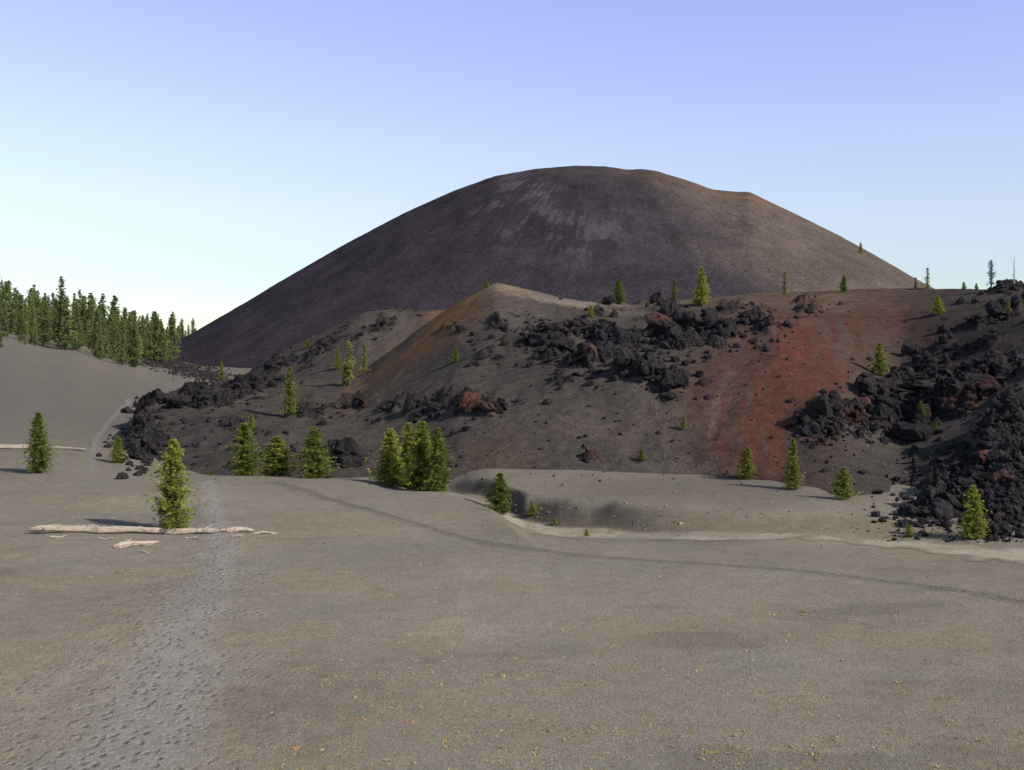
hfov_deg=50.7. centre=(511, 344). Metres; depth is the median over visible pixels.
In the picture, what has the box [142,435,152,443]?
lava boulder
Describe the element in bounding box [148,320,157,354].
conifer tree
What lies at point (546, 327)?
lava boulder
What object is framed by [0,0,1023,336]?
sky
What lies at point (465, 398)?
lava boulder
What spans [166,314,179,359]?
conifer tree
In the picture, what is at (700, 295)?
pine tree
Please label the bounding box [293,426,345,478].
pine tree
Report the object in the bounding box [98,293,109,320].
conifer tree
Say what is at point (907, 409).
lava boulder
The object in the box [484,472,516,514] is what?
pine tree
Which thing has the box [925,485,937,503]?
lava boulder
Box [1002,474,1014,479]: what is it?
lava boulder
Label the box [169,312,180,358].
conifer tree
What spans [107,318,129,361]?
conifer tree
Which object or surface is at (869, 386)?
lava boulder
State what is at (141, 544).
driftwood branch
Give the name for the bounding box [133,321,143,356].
conifer tree
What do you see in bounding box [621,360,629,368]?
lava boulder
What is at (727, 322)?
lava boulder
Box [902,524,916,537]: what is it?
pine tree
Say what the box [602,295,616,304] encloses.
lava boulder
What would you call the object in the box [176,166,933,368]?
volcano
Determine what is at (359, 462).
lava boulder
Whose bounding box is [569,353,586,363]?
lava boulder
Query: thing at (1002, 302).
lava boulder
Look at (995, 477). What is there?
lava boulder
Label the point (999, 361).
lava boulder
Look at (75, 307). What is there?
conifer tree
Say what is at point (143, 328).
conifer tree
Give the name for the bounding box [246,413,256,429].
pine tree
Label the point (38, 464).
pine tree
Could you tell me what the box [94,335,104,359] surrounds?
conifer tree
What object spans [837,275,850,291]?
pine tree
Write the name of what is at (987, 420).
lava boulder
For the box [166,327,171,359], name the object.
conifer tree
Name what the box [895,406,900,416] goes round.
lava boulder
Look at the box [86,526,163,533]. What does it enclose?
fallen log
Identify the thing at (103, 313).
conifer tree
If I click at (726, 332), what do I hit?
lava boulder
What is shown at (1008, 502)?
lava rubble
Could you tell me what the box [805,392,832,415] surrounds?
lava boulder
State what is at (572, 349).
lava boulder
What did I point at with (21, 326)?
conifer tree
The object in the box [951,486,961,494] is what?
lava boulder
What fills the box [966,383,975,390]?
lava boulder
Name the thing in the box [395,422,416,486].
pine tree
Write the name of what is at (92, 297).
conifer tree
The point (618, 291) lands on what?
pine tree
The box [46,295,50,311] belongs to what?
conifer tree
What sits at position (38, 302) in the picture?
conifer tree
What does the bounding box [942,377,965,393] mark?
lava boulder
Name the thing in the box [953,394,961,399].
lava boulder
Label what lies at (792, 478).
pine tree
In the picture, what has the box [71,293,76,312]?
conifer tree
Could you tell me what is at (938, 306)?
pine tree
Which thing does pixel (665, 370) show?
lava boulder
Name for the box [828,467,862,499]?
pine tree
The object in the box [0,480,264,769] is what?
path
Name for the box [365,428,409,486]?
pine tree
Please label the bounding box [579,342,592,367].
lava boulder
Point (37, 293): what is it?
conifer tree
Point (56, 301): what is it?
conifer tree
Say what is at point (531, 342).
lava boulder
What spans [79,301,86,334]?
conifer tree
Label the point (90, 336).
conifer tree
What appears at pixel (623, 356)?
lava boulder
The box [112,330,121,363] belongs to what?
conifer tree
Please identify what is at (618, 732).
dry ground plants
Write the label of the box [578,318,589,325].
lava boulder
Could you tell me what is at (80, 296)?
conifer tree
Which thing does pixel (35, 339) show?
conifer tree
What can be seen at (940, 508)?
lava boulder
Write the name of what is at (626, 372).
lava boulder
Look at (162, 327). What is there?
conifer tree
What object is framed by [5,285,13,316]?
conifer tree
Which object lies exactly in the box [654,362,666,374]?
lava boulder
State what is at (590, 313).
pine tree
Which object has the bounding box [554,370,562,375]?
lava boulder
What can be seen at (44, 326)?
conifer tree
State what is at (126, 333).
conifer tree
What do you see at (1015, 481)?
lava boulder
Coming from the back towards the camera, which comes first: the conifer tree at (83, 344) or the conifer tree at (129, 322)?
the conifer tree at (129, 322)
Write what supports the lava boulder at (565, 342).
on the hill at (870, 314)
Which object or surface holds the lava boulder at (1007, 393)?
on the hill at (870, 314)
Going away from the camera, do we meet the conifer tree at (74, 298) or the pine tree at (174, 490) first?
the pine tree at (174, 490)
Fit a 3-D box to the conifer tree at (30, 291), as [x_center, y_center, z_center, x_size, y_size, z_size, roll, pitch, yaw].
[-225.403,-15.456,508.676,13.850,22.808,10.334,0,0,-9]
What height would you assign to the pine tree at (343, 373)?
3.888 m
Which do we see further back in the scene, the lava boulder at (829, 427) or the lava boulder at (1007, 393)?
the lava boulder at (829, 427)
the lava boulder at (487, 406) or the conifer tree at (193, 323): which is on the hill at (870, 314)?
the lava boulder at (487, 406)
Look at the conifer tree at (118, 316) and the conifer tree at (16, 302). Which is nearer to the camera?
the conifer tree at (16, 302)
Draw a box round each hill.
[120,279,1023,515]
[215,306,444,384]
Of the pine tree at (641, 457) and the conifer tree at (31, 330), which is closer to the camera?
the pine tree at (641, 457)
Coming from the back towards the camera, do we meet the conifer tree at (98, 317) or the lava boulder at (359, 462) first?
the conifer tree at (98, 317)
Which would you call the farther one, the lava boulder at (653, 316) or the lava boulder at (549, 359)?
the lava boulder at (653, 316)
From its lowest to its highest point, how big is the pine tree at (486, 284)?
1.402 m
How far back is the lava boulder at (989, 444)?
92.11 m
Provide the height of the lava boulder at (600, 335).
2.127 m
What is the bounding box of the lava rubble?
[89,279,1023,542]
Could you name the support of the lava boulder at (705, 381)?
on the hill at (870, 314)
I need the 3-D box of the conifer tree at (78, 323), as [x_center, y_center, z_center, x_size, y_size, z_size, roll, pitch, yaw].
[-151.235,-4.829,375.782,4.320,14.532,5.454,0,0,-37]
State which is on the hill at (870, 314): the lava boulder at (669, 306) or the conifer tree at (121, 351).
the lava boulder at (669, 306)
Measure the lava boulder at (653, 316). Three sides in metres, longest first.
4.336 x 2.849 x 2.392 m
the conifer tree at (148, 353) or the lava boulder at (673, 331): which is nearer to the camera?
the lava boulder at (673, 331)
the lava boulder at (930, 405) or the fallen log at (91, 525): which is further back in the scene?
the lava boulder at (930, 405)
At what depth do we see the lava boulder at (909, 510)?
77.22 m
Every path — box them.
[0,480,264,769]
[87,396,133,470]
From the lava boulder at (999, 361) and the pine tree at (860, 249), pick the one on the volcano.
the pine tree at (860, 249)
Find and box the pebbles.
[11,454,1021,769]
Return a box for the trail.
[266,481,1023,603]
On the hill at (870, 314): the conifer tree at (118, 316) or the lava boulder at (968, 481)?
the lava boulder at (968, 481)
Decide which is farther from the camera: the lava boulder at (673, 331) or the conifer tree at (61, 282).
the conifer tree at (61, 282)
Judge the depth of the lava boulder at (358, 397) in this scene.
145.02 m
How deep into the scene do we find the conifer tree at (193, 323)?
927.50 m
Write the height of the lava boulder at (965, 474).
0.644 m
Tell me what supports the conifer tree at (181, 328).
on the volcano
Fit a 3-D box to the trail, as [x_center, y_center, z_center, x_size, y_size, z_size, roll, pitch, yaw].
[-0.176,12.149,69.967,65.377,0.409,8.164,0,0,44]
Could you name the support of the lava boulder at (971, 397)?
on the hill at (870, 314)
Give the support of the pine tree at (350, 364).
on the hill at (870, 314)
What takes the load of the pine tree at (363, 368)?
on the hill at (870, 314)
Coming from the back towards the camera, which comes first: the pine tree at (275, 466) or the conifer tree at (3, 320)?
the conifer tree at (3, 320)
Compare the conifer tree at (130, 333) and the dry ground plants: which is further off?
the conifer tree at (130, 333)
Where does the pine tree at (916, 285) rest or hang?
on the hill at (870, 314)
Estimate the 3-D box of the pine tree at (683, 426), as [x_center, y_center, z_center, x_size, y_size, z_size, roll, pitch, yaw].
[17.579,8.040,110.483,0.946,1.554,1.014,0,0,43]
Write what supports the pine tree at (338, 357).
on the hill at (408, 322)
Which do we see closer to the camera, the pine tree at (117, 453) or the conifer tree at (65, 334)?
the pine tree at (117, 453)
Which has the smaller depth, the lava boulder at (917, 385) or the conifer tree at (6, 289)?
the lava boulder at (917, 385)
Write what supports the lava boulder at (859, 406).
on the hill at (870, 314)
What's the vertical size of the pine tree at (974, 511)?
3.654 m
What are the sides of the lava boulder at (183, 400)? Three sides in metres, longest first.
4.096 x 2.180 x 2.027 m
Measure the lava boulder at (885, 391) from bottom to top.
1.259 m
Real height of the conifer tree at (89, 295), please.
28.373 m
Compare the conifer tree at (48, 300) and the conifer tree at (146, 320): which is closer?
the conifer tree at (48, 300)
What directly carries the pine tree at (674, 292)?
on the hill at (870, 314)
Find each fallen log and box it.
[0,444,42,448]
[28,525,93,532]
[46,445,86,450]
[51,523,99,526]
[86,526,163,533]
[163,525,218,534]
[221,526,254,532]
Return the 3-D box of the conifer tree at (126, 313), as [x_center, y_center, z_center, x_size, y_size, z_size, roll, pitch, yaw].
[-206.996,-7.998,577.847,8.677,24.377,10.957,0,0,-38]
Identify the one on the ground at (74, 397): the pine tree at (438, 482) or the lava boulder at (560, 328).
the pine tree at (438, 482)
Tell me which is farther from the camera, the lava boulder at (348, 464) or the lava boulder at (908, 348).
the lava boulder at (908, 348)
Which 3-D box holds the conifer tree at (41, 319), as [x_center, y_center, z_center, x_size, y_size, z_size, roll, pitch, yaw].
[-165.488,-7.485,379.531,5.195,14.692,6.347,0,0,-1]
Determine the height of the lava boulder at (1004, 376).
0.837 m
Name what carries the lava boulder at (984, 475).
on the hill at (870, 314)
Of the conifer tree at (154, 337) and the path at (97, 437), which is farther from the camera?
the conifer tree at (154, 337)
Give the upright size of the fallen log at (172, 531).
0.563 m
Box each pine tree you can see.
[16,412,58,473]
[106,435,129,462]
[144,438,206,530]
[218,361,224,379]
[223,422,271,475]
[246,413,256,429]
[252,436,302,476]
[280,366,298,414]
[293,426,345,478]
[334,348,342,368]
[340,361,348,385]
[342,341,356,385]
[359,343,369,374]
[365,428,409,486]
[394,421,449,490]
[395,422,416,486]
[417,427,455,491]
[451,348,459,362]
[482,280,489,287]
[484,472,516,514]
[524,501,536,515]
[585,305,597,316]
[611,279,628,303]
[638,449,644,460]
[669,277,681,301]
[680,416,686,429]
[690,267,710,305]
[736,446,758,478]
[782,272,788,295]
[782,438,805,489]
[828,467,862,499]
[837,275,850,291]
[858,242,863,252]
[868,342,890,375]
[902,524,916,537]
[912,277,917,289]
[913,401,928,416]
[920,268,931,289]
[930,296,947,314]
[932,421,939,432]
[946,485,991,538]
[986,260,996,287]
[1005,301,1011,312]
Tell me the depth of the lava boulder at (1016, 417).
95.30 m
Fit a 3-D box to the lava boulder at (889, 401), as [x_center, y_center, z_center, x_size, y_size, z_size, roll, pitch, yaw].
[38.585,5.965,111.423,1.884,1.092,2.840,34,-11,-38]
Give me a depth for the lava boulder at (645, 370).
118.81 m
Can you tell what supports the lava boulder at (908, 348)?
on the hill at (870, 314)
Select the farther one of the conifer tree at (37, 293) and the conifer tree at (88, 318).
the conifer tree at (88, 318)
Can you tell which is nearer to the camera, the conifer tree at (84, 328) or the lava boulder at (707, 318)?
the lava boulder at (707, 318)
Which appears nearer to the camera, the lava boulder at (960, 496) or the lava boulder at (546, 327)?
the lava boulder at (960, 496)
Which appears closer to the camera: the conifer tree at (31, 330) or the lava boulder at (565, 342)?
the lava boulder at (565, 342)
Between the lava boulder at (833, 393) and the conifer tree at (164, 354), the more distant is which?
the conifer tree at (164, 354)
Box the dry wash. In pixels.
[472,492,1023,564]
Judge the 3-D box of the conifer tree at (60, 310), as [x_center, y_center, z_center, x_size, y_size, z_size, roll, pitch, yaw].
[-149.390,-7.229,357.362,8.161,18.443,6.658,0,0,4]
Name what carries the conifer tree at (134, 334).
on the ground at (74, 397)
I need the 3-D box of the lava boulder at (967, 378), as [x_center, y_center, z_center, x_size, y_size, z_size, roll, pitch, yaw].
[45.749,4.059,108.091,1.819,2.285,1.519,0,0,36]
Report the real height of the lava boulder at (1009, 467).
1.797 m
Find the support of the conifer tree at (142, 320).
on the ground at (74, 397)
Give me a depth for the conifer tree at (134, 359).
362.12 m
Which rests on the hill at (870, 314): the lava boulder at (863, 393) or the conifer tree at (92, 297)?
the lava boulder at (863, 393)
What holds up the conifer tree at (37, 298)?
on the ground at (74, 397)
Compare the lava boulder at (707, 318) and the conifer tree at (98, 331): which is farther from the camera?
the conifer tree at (98, 331)
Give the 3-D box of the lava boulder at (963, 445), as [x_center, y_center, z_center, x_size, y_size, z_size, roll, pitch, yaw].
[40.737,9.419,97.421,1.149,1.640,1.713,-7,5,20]
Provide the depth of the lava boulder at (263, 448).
117.50 m
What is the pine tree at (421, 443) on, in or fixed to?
on the ground at (74, 397)
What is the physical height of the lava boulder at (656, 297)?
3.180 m
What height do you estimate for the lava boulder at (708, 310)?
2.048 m
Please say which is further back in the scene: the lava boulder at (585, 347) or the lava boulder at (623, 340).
the lava boulder at (623, 340)
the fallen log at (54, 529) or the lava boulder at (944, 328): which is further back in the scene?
the lava boulder at (944, 328)
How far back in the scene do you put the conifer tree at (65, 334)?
353.71 m
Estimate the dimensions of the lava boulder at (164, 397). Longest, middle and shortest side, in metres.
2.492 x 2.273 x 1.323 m
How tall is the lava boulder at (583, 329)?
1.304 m
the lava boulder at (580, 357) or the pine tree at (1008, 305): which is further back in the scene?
the pine tree at (1008, 305)
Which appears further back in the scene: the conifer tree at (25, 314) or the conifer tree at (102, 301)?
the conifer tree at (102, 301)
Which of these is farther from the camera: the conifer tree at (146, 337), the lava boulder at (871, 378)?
the conifer tree at (146, 337)
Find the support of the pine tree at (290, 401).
on the hill at (870, 314)
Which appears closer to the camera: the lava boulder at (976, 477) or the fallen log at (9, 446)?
the lava boulder at (976, 477)
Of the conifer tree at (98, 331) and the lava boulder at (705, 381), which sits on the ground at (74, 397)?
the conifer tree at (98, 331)
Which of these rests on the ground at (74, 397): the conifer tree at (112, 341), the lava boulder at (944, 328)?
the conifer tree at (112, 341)
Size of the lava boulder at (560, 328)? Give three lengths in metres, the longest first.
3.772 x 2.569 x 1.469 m
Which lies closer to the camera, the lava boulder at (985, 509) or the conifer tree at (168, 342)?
the lava boulder at (985, 509)
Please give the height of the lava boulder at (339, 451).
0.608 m
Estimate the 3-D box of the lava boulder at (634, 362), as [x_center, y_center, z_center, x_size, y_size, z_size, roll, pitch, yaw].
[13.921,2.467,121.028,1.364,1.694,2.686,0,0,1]
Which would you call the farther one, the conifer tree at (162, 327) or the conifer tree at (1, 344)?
the conifer tree at (162, 327)
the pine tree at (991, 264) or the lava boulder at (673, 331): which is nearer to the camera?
the lava boulder at (673, 331)
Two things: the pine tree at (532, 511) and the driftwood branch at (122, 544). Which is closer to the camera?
the driftwood branch at (122, 544)
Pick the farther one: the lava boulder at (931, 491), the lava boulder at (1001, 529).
the lava boulder at (931, 491)
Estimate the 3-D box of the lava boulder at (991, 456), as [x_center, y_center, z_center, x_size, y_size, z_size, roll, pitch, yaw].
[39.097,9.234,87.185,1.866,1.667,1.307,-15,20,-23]
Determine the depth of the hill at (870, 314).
124.79 m
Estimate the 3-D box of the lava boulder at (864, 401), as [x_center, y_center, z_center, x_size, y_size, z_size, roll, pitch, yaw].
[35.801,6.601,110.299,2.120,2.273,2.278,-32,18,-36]
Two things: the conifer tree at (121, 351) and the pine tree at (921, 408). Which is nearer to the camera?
the pine tree at (921, 408)
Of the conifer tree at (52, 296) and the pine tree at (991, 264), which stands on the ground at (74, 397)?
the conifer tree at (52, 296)
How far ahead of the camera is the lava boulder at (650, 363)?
119.20 m
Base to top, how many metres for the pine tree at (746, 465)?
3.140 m
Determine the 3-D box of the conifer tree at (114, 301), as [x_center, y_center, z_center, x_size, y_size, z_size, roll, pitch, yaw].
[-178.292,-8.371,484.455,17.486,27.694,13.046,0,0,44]
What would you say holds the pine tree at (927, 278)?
on the hill at (870, 314)
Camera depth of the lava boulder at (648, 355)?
121.81 m
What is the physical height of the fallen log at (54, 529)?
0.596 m
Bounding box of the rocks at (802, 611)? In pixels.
[17,449,1021,615]
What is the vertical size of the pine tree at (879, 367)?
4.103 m
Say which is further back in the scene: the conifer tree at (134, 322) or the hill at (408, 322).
the conifer tree at (134, 322)
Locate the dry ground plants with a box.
[0,549,1023,769]
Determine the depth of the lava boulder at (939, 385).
109.78 m
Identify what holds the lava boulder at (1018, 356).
on the hill at (870, 314)
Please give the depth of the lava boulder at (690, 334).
130.70 m
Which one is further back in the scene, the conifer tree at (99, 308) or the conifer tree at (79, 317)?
the conifer tree at (79, 317)
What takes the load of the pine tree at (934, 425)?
on the hill at (870, 314)
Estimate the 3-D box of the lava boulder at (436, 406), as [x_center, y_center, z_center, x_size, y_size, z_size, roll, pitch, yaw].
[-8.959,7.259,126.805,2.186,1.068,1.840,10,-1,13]
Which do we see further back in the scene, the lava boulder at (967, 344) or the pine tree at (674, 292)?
the pine tree at (674, 292)
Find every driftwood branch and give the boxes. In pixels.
[114,539,158,547]
[121,540,147,545]
[252,531,276,533]
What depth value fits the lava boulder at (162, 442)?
122.33 m
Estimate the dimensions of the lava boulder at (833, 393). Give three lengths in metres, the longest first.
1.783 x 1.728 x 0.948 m
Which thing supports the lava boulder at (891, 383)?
on the hill at (870, 314)
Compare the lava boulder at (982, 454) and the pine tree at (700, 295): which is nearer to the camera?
the lava boulder at (982, 454)
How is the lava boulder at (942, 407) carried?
on the hill at (870, 314)
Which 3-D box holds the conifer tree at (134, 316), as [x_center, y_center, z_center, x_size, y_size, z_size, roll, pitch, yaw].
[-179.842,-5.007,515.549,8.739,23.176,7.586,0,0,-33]
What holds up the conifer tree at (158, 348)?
on the ground at (74, 397)
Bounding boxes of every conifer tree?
[0,281,13,326]
[0,286,14,336]
[0,331,3,346]
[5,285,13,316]
[7,287,16,324]
[8,314,13,333]
[11,290,21,332]
[11,295,27,335]
[13,310,29,339]
[22,296,39,332]
[23,308,28,334]
[25,287,37,312]
[25,304,39,344]
[32,332,38,345]
[33,302,47,342]
[34,290,40,310]
[34,297,39,316]
[35,299,40,324]
[37,302,54,344]
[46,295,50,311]
[47,295,70,348]
[48,292,55,316]
[49,298,59,339]
[50,310,58,339]
[52,297,77,350]
[55,276,68,307]
[69,315,82,350]
[70,302,85,340]
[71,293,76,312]
[73,302,85,337]
[74,310,83,349]
[76,289,83,310]
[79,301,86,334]
[79,327,85,346]
[81,295,87,316]
[82,299,95,343]
[83,293,94,333]
[83,317,89,342]
[86,295,97,314]
[86,300,94,344]
[87,307,105,357]
[88,323,93,347]
[92,321,103,357]
[93,305,102,347]
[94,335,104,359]
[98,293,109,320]
[98,317,108,358]
[101,309,106,323]
[101,322,112,358]
[105,295,125,329]
[106,325,111,354]
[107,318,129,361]
[107,321,117,358]
[108,310,116,338]
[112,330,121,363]
[114,309,121,353]
[117,332,126,364]
[123,307,127,322]
[124,324,141,367]
[124,329,129,360]
[125,326,137,366]
[125,326,142,367]
[126,312,139,343]
[128,310,143,353]
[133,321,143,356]
[141,316,144,343]
[141,319,148,349]
[142,313,152,344]
[143,326,148,351]
[144,311,154,343]
[144,311,167,360]
[144,322,153,359]
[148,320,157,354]
[157,324,170,360]
[161,339,167,362]
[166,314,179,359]
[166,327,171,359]
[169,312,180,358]
[179,324,184,337]
[189,318,195,333]
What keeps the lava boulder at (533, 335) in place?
on the hill at (870, 314)
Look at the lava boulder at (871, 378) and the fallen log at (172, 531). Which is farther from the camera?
the lava boulder at (871, 378)
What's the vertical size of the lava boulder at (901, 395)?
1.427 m
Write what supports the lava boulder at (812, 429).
on the hill at (870, 314)
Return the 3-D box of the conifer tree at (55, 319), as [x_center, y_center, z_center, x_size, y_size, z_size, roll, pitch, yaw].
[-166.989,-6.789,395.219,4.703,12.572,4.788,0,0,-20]
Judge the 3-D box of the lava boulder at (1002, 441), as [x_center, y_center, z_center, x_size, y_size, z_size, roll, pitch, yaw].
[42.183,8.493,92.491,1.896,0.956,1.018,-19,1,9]
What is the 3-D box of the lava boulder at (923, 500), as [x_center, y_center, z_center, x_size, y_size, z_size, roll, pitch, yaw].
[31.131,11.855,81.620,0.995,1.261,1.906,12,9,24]
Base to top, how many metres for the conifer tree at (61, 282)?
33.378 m
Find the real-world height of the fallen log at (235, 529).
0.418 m
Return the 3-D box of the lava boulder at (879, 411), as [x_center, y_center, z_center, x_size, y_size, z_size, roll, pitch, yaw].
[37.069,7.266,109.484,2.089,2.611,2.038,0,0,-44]
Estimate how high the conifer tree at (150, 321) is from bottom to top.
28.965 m
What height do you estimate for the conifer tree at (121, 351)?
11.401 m
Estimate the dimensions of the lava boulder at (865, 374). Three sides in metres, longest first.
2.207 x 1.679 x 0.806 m
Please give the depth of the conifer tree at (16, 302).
401.89 m
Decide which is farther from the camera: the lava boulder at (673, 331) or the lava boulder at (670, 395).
the lava boulder at (673, 331)
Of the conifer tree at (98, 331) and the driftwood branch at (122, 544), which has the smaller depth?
the driftwood branch at (122, 544)
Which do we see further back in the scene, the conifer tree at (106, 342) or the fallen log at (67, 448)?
the conifer tree at (106, 342)
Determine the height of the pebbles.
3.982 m
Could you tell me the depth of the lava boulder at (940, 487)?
81.66 m
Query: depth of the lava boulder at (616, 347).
131.35 m
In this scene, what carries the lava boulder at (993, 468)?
on the hill at (870, 314)
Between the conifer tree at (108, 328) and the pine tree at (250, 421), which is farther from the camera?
the conifer tree at (108, 328)
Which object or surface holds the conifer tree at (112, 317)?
on the ground at (74, 397)
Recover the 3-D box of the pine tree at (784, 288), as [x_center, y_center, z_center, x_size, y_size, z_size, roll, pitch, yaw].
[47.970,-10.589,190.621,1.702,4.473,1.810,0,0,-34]
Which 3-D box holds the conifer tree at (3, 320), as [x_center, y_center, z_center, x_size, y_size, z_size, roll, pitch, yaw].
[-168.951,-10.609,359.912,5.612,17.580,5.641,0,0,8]
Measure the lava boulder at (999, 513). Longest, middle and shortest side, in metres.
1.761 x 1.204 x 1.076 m
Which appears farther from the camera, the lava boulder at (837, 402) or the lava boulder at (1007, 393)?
the lava boulder at (837, 402)
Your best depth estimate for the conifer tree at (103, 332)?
377.21 m
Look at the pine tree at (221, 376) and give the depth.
424.41 m
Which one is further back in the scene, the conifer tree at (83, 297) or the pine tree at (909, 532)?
the conifer tree at (83, 297)
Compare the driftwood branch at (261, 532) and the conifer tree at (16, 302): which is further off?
the conifer tree at (16, 302)
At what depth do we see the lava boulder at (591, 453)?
106.94 m
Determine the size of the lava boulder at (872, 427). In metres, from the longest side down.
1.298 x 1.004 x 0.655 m
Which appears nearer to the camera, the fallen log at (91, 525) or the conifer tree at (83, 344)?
the fallen log at (91, 525)
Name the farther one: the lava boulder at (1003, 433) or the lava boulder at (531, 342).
the lava boulder at (531, 342)
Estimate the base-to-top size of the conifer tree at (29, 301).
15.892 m
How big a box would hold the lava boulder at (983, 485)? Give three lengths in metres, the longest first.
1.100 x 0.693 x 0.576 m
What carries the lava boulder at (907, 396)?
on the hill at (870, 314)
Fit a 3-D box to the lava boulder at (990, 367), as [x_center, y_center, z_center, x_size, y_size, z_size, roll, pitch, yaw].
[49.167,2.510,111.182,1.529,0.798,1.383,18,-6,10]
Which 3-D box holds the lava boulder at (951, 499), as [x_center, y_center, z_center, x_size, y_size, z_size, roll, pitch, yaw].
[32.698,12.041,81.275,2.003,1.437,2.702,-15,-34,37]
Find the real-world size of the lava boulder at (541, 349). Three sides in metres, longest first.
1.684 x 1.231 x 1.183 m
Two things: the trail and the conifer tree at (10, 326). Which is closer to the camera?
the trail
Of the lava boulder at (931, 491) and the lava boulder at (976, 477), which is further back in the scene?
the lava boulder at (976, 477)
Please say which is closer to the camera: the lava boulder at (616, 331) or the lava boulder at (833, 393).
the lava boulder at (833, 393)
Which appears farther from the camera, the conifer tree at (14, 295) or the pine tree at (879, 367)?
the conifer tree at (14, 295)
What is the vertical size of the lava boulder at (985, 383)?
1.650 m
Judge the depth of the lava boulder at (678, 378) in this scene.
116.50 m
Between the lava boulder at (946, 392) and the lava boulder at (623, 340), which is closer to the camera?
the lava boulder at (946, 392)
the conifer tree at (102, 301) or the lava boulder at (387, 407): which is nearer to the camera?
the lava boulder at (387, 407)
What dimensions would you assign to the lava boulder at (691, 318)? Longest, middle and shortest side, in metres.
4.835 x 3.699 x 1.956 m
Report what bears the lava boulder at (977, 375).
on the hill at (870, 314)
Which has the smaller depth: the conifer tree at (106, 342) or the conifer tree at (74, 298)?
the conifer tree at (106, 342)
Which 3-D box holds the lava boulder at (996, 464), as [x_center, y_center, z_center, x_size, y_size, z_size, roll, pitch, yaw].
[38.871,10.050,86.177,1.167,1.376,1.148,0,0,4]
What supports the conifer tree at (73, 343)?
on the ground at (74, 397)
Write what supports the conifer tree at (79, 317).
on the ground at (74, 397)
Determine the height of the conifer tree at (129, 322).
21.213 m
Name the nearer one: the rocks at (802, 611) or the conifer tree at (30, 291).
the rocks at (802, 611)
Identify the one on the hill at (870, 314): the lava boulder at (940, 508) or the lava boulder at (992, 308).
the lava boulder at (992, 308)
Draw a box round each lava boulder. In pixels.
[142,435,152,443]
[153,438,168,446]
[157,393,172,402]
[168,394,191,406]
[259,445,273,457]
[333,448,343,453]
[344,460,353,467]
[352,458,368,467]
[355,395,364,401]
[377,403,391,410]
[427,400,442,410]
[458,391,481,410]
[479,402,495,411]
[527,332,547,339]
[528,338,537,346]
[538,344,548,353]
[541,356,555,362]
[543,324,551,330]
[552,323,569,333]
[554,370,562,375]
[556,338,574,348]
[566,346,576,352]
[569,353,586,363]
[573,325,590,332]
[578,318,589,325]
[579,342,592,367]
[585,448,597,458]
[587,341,597,355]
[594,330,607,341]
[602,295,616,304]
[611,326,622,337]
[611,345,620,349]
[613,348,633,364]
[614,333,632,348]
[620,365,632,377]
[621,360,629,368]
[631,359,640,368]
[640,357,657,380]
[640,364,649,375]
[643,312,672,326]
[643,351,656,359]
[648,319,672,333]
[649,289,663,303]
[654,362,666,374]
[657,368,690,390]
[660,299,678,315]
[662,368,668,376]
[664,392,676,398]
[666,324,681,337]
[673,311,702,326]
[675,327,702,346]
[697,377,711,386]
[701,307,717,316]
[702,314,715,323]
[705,337,726,346]
[717,326,731,338]
[723,320,735,327]
[801,421,822,437]
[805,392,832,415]
[824,424,834,429]
[828,396,844,412]
[830,389,840,397]
[853,397,870,412]
[855,403,862,408]
[859,377,877,383]
[860,391,873,396]
[862,371,880,380]
[862,377,878,397]
[867,404,890,420]
[869,423,878,430]
[874,394,900,405]
[881,377,907,392]
[882,387,889,396]
[889,421,935,440]
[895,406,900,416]
[896,380,935,391]
[896,503,920,516]
[898,392,905,398]
[901,341,923,355]
[902,405,916,414]
[904,394,911,399]
[917,492,928,506]
[923,401,934,412]
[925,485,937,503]
[930,497,952,519]
[935,375,946,391]
[935,479,946,492]
[936,491,960,508]
[938,324,953,332]
[940,404,946,412]
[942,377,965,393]
[942,388,949,396]
[947,482,955,488]
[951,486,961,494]
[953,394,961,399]
[956,493,969,500]
[957,440,969,450]
[960,470,969,477]
[962,373,978,383]
[964,393,975,400]
[965,341,970,347]
[965,372,991,377]
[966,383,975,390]
[966,464,986,474]
[966,479,974,484]
[970,471,981,482]
[974,375,999,390]
[977,449,992,460]
[979,482,988,488]
[980,505,989,514]
[981,472,988,481]
[983,416,997,427]
[984,365,993,371]
[984,440,998,448]
[985,301,1005,316]
[985,449,1008,464]
[987,469,1006,483]
[990,461,1000,466]
[990,522,1011,535]
[991,466,1004,472]
[992,353,1011,374]
[993,509,1004,521]
[995,372,1010,379]
[996,298,1008,311]
[997,438,1015,446]
[997,462,1016,472]
[999,387,1014,399]
[1001,431,1007,437]
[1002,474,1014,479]
[1009,354,1023,360]
[1009,477,1019,485]
[1011,413,1020,421]
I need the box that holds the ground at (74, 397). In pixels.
[0,327,1023,769]
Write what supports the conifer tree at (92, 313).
on the ground at (74, 397)
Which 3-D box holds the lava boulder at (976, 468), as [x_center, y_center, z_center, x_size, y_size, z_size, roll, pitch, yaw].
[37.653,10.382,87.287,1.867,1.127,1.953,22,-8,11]
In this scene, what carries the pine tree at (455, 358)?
on the hill at (870, 314)
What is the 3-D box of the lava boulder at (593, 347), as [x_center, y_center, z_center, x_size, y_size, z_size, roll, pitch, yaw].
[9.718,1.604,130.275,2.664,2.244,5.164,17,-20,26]
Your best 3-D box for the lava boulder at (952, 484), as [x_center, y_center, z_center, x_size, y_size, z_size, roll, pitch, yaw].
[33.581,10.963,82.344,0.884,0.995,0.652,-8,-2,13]
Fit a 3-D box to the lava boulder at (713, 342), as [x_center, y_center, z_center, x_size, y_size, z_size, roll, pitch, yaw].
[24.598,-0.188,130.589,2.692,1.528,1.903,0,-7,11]

